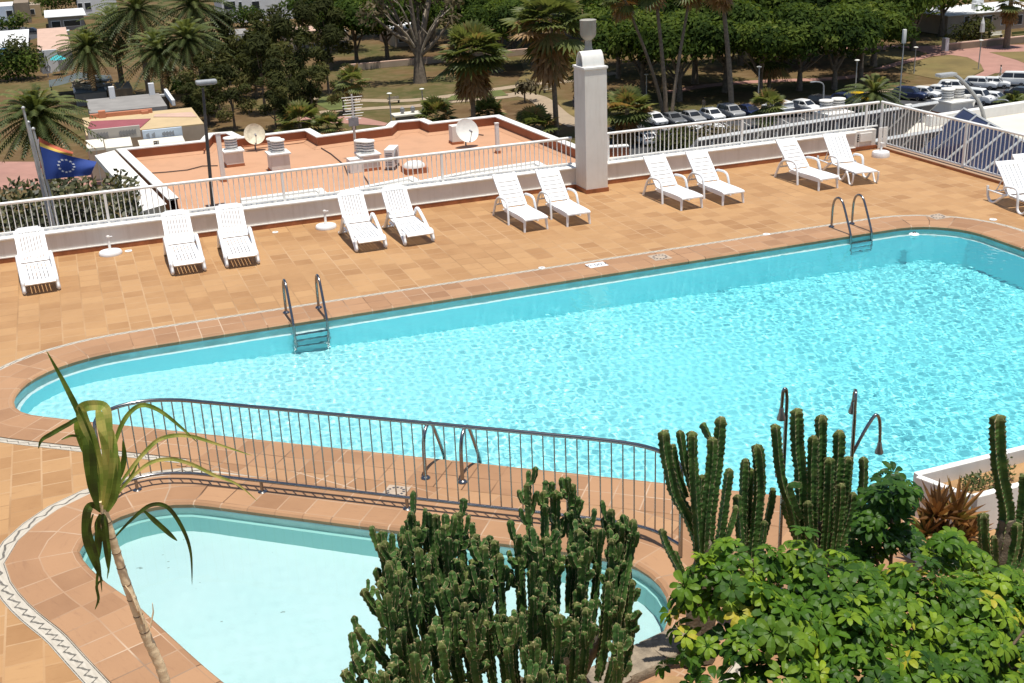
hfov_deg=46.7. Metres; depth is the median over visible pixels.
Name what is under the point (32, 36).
street
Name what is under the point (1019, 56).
lawn
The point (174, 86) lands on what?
bush
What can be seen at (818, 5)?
broadleaf tree
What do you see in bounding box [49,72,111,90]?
tent
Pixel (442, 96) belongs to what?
park path
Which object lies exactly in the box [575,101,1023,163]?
white roof building
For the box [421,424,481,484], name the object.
pool ladder
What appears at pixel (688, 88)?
park path
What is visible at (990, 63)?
pink plaza
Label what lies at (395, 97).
park bench
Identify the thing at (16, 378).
pool coping
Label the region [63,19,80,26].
window
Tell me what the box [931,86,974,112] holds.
roof vent
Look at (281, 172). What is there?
railing
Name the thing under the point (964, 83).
lamp post
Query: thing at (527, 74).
lawn
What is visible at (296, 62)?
feathery tree
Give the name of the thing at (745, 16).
broadleaf tree
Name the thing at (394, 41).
house
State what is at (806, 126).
solar panel
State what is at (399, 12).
broadleaf tree
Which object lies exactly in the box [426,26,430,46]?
broadleaf tree
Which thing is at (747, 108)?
parked car
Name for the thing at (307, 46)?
wall
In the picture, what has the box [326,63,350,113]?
feathery tree
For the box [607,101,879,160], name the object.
railing
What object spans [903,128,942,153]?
solar panel
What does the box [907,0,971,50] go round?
broadleaf tree
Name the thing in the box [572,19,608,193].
chimney pillar
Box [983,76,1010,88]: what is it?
parked car
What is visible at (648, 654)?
stone kerb
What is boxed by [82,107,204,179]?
restaurant
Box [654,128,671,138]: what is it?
parked car
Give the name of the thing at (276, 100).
feathery tree
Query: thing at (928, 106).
solar panel
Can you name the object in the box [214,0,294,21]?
apartment building
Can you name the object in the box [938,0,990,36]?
broadleaf tree
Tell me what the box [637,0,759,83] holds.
broadleaf tree
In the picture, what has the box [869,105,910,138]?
solar panel
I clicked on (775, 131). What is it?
solar panel
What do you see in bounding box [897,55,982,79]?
lawn
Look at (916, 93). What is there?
parked car
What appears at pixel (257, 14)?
feathery tree
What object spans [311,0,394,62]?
broadleaf tree
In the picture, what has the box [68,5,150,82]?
date palm
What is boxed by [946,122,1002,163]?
solar panel
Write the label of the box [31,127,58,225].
flagpole
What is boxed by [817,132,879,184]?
sun lounger
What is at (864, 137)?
box door
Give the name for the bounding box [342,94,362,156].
antenna mast
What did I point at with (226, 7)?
window
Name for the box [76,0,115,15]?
house
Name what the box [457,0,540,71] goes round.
broadleaf tree
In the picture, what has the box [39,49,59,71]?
shop
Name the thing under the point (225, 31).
feathery tree
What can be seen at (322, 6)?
feathery tree
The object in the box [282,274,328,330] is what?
pool ladder
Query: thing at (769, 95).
fan palm
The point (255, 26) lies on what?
feathery tree
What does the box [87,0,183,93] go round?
date palm
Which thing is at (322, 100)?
lawn
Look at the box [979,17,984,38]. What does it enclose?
closed parasol
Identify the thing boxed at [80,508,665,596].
paddling pool shell
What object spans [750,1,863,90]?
broadleaf tree
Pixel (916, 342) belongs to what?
pool water
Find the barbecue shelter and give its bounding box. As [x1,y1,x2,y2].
[391,106,421,120]
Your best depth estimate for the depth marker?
20.39 m
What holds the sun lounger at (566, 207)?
on the pool deck
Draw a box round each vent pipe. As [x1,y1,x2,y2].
[215,132,226,181]
[494,122,500,153]
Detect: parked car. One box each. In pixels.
[26,27,36,33]
[607,125,615,135]
[635,130,655,145]
[641,111,667,126]
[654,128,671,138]
[662,111,687,124]
[678,110,706,122]
[698,107,725,119]
[705,123,727,132]
[716,102,745,117]
[738,103,758,115]
[791,101,804,116]
[792,98,819,112]
[807,94,831,105]
[831,92,860,103]
[851,91,867,102]
[892,85,927,100]
[915,85,940,98]
[929,84,944,92]
[938,79,963,86]
[964,80,980,87]
[965,76,997,90]
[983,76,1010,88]
[989,91,1007,103]
[1003,86,1023,94]
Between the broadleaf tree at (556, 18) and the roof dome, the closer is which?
the roof dome
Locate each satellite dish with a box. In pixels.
[244,124,264,149]
[456,118,478,145]
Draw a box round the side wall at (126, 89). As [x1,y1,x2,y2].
[105,81,132,97]
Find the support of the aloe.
in the white planter
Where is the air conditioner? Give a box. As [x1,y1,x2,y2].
[384,145,399,169]
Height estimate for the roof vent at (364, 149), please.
1.040 m
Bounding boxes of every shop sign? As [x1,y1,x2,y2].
[88,125,140,140]
[142,127,182,139]
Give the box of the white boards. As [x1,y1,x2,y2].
[877,127,887,148]
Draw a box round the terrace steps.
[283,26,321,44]
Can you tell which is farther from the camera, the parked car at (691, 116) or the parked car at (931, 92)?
the parked car at (931, 92)
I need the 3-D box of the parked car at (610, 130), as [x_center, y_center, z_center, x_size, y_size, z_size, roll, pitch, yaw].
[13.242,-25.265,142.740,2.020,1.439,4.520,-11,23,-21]
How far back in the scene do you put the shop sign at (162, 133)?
131.78 m
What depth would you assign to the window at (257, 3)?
286.76 m
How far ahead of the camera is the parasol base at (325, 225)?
23.23 m
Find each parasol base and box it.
[99,235,121,256]
[315,210,336,230]
[871,142,889,158]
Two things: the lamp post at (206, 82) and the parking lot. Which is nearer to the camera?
the lamp post at (206, 82)
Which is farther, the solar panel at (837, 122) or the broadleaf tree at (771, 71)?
the broadleaf tree at (771, 71)
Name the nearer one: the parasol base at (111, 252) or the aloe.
the aloe
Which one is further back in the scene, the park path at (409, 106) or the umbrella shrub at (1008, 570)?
the park path at (409, 106)
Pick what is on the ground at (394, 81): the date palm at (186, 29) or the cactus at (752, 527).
the date palm at (186, 29)
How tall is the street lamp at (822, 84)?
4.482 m
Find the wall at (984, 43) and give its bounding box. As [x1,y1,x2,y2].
[948,35,1023,49]
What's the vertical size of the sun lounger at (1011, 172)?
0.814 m
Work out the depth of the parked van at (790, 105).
150.15 m
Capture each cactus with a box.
[340,466,642,682]
[658,416,738,664]
[732,443,776,575]
[770,408,868,599]
[976,414,1023,585]
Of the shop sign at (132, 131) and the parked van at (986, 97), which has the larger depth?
the parked van at (986, 97)
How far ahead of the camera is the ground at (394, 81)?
183.91 m
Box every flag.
[38,137,72,155]
[40,146,95,178]
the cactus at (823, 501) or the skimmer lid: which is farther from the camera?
the skimmer lid
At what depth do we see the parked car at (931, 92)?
158.60 m
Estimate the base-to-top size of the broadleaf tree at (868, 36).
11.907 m
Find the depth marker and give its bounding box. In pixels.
[585,262,607,267]
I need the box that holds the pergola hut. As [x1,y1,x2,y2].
[70,76,106,106]
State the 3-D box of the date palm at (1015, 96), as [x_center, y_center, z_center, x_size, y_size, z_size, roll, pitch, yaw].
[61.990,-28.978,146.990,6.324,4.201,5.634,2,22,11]
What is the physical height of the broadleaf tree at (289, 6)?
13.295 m
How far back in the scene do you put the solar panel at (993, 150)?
32.94 m
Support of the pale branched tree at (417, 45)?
on the ground at (394, 81)
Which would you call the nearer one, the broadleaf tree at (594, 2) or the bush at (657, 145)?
the bush at (657, 145)
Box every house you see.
[0,2,14,20]
[13,0,31,22]
[29,2,41,17]
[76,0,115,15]
[229,28,247,44]
[379,22,435,46]
[911,0,1023,34]
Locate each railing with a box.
[0,137,571,235]
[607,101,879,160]
[879,101,1023,176]
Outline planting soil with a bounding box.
[647,644,1016,682]
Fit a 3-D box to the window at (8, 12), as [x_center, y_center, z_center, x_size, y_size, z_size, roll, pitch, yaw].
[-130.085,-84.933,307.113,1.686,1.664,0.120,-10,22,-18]
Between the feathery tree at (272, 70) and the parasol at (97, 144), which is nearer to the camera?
the parasol at (97, 144)
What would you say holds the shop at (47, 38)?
on the ground at (394, 81)
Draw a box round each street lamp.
[387,93,391,120]
[757,66,761,105]
[810,81,824,98]
[855,59,859,82]
[898,29,906,102]
[913,47,917,73]
[978,39,982,68]
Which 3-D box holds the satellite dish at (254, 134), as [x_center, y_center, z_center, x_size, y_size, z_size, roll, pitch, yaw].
[-9.798,-7.772,45.216,0.678,1.007,0.546,4,22,15]
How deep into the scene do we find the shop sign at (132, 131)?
130.07 m
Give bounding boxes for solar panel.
[690,133,729,147]
[724,128,763,143]
[755,123,794,139]
[786,118,823,135]
[815,114,853,131]
[843,109,880,129]
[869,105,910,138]
[882,101,938,152]
[887,132,913,146]
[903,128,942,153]
[920,108,976,154]
[930,115,989,158]
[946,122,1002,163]
[965,132,1020,169]
[986,139,1023,174]
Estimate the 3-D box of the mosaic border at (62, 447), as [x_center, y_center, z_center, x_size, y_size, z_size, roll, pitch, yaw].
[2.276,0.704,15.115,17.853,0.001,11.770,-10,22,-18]
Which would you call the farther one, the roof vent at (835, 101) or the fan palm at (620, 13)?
the fan palm at (620, 13)
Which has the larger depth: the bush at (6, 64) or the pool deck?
the bush at (6, 64)
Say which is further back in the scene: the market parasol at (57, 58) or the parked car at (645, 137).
the market parasol at (57, 58)
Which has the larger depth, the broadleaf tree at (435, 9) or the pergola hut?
the broadleaf tree at (435, 9)
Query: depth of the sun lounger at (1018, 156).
23.48 m
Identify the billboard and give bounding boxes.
[41,59,52,76]
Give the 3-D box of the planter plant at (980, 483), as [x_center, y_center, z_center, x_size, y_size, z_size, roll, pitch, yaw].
[4.734,1.395,11.999,0.467,0.183,0.369,-10,22,-18]
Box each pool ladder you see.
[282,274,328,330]
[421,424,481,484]
[828,194,872,239]
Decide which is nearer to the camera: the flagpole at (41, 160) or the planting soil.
the planting soil
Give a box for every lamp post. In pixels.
[195,79,216,206]
[935,72,985,118]
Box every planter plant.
[958,469,993,492]
[1007,447,1015,479]
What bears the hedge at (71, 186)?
on the lower terrace
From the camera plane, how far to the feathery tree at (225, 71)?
154.43 m
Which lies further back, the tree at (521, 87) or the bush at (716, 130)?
the tree at (521, 87)
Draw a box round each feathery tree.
[176,82,207,117]
[177,55,226,123]
[195,43,233,115]
[200,4,239,68]
[208,63,258,130]
[210,11,261,76]
[223,20,270,97]
[231,30,285,107]
[247,4,282,43]
[248,11,295,76]
[254,77,292,129]
[261,56,309,103]
[269,0,318,60]
[272,26,329,102]
[290,65,328,107]
[305,23,344,93]
[308,0,355,69]
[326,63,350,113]
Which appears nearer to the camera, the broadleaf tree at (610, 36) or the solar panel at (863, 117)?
the solar panel at (863, 117)
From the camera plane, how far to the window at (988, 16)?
219.30 m
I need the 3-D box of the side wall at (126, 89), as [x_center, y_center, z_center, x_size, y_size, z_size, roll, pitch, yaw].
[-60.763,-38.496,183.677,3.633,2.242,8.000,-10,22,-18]
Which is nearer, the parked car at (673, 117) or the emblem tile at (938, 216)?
the emblem tile at (938, 216)
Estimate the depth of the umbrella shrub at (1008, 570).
9.07 m
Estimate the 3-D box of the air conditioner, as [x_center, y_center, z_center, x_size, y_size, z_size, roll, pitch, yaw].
[-4.201,-6.447,41.581,0.382,0.730,0.858,1,21,8]
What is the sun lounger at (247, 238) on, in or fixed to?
on the pool deck
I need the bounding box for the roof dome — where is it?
[400,160,428,174]
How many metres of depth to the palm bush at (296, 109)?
151.89 m
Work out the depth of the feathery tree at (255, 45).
164.24 m
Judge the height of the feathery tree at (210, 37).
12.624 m
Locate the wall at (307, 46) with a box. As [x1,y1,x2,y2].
[288,41,347,51]
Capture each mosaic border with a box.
[0,215,1023,462]
[0,467,739,682]
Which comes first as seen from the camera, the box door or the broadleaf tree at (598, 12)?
the box door
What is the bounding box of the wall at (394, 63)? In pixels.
[351,48,572,69]
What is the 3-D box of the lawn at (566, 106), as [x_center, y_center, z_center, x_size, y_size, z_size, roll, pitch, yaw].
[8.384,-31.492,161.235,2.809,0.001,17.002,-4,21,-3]
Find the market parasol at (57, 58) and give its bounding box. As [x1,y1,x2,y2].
[50,55,66,74]
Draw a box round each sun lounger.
[13,225,60,294]
[161,209,206,274]
[215,202,259,267]
[337,189,387,251]
[381,184,434,245]
[492,172,547,232]
[535,167,590,226]
[642,154,702,210]
[684,149,744,205]
[774,137,838,190]
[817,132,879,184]
[986,159,1023,214]
[1003,153,1023,193]
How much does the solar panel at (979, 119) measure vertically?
1.800 m
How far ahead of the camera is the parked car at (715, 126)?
139.54 m
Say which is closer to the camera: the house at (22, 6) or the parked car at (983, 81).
the parked car at (983, 81)
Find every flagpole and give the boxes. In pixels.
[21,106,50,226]
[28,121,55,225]
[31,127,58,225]
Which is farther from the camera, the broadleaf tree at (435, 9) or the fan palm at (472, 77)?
the broadleaf tree at (435, 9)
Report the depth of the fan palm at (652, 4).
149.38 m
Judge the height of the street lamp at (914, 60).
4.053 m
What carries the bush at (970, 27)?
on the ground at (394, 81)
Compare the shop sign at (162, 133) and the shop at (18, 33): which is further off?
the shop at (18, 33)
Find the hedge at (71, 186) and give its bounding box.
[0,168,145,231]
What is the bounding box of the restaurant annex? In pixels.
[86,83,175,113]
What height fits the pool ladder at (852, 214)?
1.630 m
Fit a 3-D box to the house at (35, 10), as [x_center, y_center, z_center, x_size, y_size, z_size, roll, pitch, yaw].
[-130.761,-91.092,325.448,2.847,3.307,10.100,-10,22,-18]
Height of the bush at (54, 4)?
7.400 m
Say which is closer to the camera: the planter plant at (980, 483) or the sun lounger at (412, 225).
the planter plant at (980, 483)
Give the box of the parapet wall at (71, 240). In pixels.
[0,165,575,263]
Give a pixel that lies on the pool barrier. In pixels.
(678, 543)
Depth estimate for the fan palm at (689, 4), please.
149.73 m
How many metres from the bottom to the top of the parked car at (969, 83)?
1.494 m
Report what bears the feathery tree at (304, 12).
on the ground at (394, 81)
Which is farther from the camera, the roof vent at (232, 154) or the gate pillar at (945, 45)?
the gate pillar at (945, 45)
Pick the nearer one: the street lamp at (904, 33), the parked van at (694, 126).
the parked van at (694, 126)
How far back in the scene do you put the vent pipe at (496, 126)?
43.02 m
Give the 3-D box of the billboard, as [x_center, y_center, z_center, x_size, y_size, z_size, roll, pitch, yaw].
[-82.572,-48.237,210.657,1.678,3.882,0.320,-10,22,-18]
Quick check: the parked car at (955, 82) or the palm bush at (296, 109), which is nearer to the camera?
the palm bush at (296, 109)
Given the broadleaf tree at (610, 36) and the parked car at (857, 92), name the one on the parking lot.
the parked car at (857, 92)
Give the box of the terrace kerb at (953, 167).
[876,145,1002,184]
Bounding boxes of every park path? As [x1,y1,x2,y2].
[314,72,615,101]
[319,95,516,113]
[507,92,574,126]
[667,74,866,92]
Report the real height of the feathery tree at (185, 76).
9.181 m
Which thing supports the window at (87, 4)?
in the house at (84, 4)
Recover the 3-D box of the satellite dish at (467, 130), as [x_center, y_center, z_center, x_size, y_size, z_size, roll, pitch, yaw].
[-1.664,-7.778,44.310,0.794,1.050,0.630,0,21,6]
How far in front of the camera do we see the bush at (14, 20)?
282.15 m
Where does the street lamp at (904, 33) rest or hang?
on the parking lot
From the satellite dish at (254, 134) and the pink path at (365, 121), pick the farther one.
the pink path at (365, 121)
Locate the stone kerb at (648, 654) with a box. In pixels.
[587,626,684,682]
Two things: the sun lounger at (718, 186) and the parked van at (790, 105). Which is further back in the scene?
the parked van at (790, 105)
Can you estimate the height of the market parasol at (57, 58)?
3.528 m
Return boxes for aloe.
[910,476,993,541]
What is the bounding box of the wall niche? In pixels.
[850,128,875,150]
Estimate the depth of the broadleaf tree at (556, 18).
197.26 m
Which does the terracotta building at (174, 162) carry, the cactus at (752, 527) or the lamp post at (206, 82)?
the lamp post at (206, 82)
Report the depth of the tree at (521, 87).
166.95 m
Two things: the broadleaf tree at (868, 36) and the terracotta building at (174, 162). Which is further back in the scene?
the broadleaf tree at (868, 36)
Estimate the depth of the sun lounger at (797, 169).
25.41 m
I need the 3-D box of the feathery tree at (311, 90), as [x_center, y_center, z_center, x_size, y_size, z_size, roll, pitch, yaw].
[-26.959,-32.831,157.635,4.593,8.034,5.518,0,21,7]
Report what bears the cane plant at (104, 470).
on the planting soil
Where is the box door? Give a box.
[859,132,872,141]
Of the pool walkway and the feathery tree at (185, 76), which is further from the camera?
the feathery tree at (185, 76)
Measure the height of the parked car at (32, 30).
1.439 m
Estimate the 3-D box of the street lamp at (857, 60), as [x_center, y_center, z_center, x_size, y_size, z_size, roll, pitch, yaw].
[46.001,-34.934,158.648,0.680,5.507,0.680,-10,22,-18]
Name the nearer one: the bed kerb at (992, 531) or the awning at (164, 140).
the bed kerb at (992, 531)
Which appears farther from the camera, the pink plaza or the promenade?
the pink plaza
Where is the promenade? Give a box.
[0,162,112,188]
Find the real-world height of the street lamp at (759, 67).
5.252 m
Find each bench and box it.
[387,96,399,102]
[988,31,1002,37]
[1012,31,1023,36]
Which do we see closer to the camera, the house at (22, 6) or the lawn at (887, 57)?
the lawn at (887, 57)
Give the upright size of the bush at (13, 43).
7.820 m
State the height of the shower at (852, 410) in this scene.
1.863 m
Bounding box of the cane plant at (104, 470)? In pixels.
[38,352,256,682]
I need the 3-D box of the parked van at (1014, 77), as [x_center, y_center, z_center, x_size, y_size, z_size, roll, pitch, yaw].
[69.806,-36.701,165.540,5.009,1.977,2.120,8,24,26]
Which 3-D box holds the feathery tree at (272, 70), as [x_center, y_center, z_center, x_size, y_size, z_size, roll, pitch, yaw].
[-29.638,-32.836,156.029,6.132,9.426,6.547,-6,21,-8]
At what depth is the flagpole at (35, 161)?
23.59 m
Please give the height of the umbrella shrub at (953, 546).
1.270 m
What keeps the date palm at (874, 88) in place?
on the parking lot
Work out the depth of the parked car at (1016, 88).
156.58 m
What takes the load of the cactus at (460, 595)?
on the planting soil
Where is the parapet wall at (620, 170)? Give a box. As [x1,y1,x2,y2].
[608,130,856,183]
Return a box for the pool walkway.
[177,459,981,682]
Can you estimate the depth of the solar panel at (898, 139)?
34.15 m
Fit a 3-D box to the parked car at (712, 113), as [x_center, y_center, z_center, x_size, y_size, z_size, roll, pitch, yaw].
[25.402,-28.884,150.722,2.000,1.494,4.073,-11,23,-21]
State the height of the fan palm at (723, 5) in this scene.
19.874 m
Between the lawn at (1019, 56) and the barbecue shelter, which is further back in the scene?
the lawn at (1019, 56)
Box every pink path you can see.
[298,116,386,125]
[808,46,885,50]
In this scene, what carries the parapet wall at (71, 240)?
on the pool deck
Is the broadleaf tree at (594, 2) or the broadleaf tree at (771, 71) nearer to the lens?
the broadleaf tree at (771, 71)
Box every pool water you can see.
[14,230,1023,507]
[80,509,668,682]
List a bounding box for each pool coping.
[0,216,1023,526]
[5,473,738,682]
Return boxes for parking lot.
[609,84,1023,154]
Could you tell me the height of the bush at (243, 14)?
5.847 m
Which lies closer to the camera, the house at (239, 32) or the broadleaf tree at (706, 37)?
the broadleaf tree at (706, 37)
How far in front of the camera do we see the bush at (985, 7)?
220.36 m
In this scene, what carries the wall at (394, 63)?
on the ground at (394, 81)
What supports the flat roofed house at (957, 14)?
on the ground at (394, 81)
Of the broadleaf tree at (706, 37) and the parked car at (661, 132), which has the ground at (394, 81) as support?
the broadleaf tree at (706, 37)
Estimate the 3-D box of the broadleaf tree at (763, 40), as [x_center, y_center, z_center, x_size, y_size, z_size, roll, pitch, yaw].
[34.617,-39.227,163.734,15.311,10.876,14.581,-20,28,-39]
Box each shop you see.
[0,29,28,51]
[37,27,73,71]
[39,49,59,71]
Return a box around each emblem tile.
[383,484,410,494]
[648,253,671,260]
[925,213,950,219]
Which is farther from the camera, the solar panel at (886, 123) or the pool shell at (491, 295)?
the solar panel at (886, 123)
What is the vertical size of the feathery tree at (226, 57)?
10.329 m
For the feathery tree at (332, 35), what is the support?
on the ground at (394, 81)
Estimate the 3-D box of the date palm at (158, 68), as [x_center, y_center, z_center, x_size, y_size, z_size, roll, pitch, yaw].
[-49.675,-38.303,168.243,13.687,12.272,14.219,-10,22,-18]
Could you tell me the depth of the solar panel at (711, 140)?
32.76 m
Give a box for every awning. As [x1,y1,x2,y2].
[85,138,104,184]
[104,137,132,150]
[138,136,184,145]
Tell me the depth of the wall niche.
27.89 m
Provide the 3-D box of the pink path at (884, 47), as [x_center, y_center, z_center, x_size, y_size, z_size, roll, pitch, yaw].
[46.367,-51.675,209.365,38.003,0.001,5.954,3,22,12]
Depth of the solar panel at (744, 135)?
33.27 m
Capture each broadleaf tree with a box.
[278,0,355,51]
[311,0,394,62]
[344,0,420,60]
[405,0,494,54]
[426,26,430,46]
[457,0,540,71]
[484,0,583,64]
[492,0,516,48]
[572,2,635,78]
[577,0,643,68]
[592,7,697,95]
[621,13,739,101]
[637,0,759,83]
[675,0,781,92]
[714,18,818,94]
[737,0,795,65]
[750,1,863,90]
[758,0,841,65]
[805,3,886,89]
[812,0,938,66]
[831,0,920,80]
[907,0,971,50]
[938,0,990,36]
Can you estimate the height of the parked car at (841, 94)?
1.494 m
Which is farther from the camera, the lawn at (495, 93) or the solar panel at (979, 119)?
the lawn at (495, 93)
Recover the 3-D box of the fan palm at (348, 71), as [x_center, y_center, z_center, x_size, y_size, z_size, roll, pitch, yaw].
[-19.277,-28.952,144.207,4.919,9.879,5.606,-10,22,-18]
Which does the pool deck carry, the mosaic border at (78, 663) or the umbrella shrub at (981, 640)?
the mosaic border at (78, 663)
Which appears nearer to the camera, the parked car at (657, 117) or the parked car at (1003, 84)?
the parked car at (657, 117)
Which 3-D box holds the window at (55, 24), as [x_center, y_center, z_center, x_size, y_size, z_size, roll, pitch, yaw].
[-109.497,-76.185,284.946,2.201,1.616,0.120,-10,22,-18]
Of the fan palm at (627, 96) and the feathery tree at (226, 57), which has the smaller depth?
the fan palm at (627, 96)
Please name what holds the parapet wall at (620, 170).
on the pool deck
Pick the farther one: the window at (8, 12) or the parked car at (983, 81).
the window at (8, 12)
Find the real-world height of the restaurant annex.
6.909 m
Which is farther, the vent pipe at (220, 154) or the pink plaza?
the pink plaza
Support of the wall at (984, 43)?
on the pink plaza
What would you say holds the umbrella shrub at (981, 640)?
on the planting soil
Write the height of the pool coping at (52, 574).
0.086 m
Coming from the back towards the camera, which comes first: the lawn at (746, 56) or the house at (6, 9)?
the house at (6, 9)
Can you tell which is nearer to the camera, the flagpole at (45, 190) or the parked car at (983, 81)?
the flagpole at (45, 190)
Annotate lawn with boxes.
[317,96,346,110]
[447,90,506,100]
[519,58,536,81]
[557,100,574,116]
[731,51,756,58]
[855,51,925,65]
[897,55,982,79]
[990,51,1023,62]
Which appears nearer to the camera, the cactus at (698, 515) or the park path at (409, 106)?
the cactus at (698, 515)
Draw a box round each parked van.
[679,125,706,133]
[762,99,794,116]
[963,87,995,105]
[997,71,1023,85]
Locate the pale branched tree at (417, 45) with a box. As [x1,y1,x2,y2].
[355,0,464,83]
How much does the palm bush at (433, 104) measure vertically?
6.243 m
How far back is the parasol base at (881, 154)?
27.12 m
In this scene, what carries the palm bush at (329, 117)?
on the ground at (394, 81)
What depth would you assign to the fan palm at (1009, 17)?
197.32 m
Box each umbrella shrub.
[654,525,1023,682]
[827,461,926,569]
[911,526,996,617]
[990,564,1023,612]
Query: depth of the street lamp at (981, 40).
179.06 m
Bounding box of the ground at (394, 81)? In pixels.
[0,0,1023,232]
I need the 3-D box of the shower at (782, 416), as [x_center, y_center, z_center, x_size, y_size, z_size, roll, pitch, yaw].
[2.426,1.319,10.669,0.139,2.058,0.302,4,22,15]
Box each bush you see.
[0,10,30,30]
[0,33,46,77]
[0,44,47,81]
[29,0,76,10]
[160,75,198,94]
[228,4,267,27]
[274,98,323,131]
[311,110,346,134]
[415,94,458,121]
[467,95,507,117]
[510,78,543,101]
[515,103,560,134]
[648,122,707,152]
[677,121,743,143]
[945,14,995,41]
[974,2,999,19]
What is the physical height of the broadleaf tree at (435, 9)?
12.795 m
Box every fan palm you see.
[333,63,370,130]
[432,18,513,116]
[499,0,592,135]
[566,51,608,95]
[599,0,663,113]
[607,83,658,145]
[630,0,667,111]
[670,0,705,111]
[702,0,733,102]
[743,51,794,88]
[748,86,789,127]
[994,0,1023,47]
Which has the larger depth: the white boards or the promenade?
the promenade
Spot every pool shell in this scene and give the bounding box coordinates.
[15,229,1022,399]
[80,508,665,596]
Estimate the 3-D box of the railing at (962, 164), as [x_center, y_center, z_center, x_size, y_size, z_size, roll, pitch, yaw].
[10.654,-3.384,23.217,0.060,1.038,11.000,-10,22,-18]
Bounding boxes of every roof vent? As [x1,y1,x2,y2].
[222,136,244,167]
[265,137,290,170]
[346,138,381,173]
[448,124,463,144]
[811,97,853,119]
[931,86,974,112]
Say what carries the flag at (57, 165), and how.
attached to the flagpole at (41, 160)
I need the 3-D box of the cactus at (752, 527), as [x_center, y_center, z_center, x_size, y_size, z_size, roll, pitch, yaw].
[2.041,1.691,10.028,0.271,1.861,0.494,8,23,25]
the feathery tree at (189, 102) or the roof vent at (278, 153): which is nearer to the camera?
the roof vent at (278, 153)
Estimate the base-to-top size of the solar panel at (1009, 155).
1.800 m
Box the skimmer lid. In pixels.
[909,231,919,235]
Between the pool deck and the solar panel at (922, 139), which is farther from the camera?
the solar panel at (922, 139)
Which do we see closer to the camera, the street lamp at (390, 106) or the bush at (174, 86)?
the street lamp at (390, 106)
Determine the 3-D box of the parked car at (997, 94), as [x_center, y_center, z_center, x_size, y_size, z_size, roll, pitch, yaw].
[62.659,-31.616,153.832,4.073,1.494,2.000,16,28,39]
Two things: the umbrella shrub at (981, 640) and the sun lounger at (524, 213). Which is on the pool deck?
the sun lounger at (524, 213)
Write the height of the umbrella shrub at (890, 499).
1.654 m
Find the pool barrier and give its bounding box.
[93,398,683,556]
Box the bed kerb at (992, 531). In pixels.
[906,529,1022,571]
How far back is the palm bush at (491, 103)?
152.85 m
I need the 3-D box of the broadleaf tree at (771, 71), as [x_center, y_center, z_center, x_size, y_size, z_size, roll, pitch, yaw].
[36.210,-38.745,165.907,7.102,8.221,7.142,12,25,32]
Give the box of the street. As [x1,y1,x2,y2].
[0,27,36,39]
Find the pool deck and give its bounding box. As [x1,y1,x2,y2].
[0,149,1023,682]
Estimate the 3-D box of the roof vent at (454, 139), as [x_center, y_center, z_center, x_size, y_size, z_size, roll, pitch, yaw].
[-2.136,-7.884,45.115,0.460,0.700,0.460,-10,22,-18]
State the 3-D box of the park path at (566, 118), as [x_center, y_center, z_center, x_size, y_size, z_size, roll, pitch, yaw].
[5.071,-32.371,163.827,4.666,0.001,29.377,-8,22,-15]
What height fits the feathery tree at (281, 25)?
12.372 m
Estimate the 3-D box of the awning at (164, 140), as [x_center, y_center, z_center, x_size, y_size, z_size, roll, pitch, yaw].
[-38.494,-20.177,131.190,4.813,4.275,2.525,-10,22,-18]
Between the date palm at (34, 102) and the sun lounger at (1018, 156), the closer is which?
the sun lounger at (1018, 156)
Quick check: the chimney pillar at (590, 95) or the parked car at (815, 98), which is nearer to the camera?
the chimney pillar at (590, 95)
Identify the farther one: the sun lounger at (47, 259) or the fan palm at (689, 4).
the fan palm at (689, 4)
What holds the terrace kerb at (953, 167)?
on the terrace building
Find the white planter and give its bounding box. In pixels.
[913,445,1023,529]
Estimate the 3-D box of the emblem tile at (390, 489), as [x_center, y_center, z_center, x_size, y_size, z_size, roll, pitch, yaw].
[-1.276,1.646,13.026,0.260,0.005,0.260,4,22,17]
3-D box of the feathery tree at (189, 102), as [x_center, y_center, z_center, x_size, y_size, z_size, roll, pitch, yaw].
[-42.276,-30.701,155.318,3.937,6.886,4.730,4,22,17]
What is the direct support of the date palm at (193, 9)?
on the ground at (394, 81)
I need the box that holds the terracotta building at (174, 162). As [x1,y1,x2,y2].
[95,115,628,216]
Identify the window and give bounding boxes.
[6,10,12,16]
[51,21,60,27]
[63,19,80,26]
[84,2,91,9]
[223,1,235,9]
[251,1,259,7]
[983,15,992,23]
[1013,14,1022,24]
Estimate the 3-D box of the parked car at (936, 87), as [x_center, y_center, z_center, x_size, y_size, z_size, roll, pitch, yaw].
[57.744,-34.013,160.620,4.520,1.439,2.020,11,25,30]
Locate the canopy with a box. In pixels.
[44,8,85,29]
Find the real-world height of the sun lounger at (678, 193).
0.813 m
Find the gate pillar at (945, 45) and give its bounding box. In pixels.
[941,38,949,50]
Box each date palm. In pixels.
[0,84,106,208]
[42,27,136,90]
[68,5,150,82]
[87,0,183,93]
[111,27,200,109]
[141,17,237,112]
[146,0,242,77]
[835,73,909,112]
[993,90,1023,103]
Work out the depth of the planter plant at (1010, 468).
12.09 m
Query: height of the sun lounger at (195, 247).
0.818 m
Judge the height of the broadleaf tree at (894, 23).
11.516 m
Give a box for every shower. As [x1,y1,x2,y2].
[775,387,788,588]
[846,389,882,545]
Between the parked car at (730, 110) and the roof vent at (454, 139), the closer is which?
the roof vent at (454, 139)
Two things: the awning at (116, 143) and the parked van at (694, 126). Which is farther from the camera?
the parked van at (694, 126)
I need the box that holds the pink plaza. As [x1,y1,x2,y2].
[874,45,1023,75]

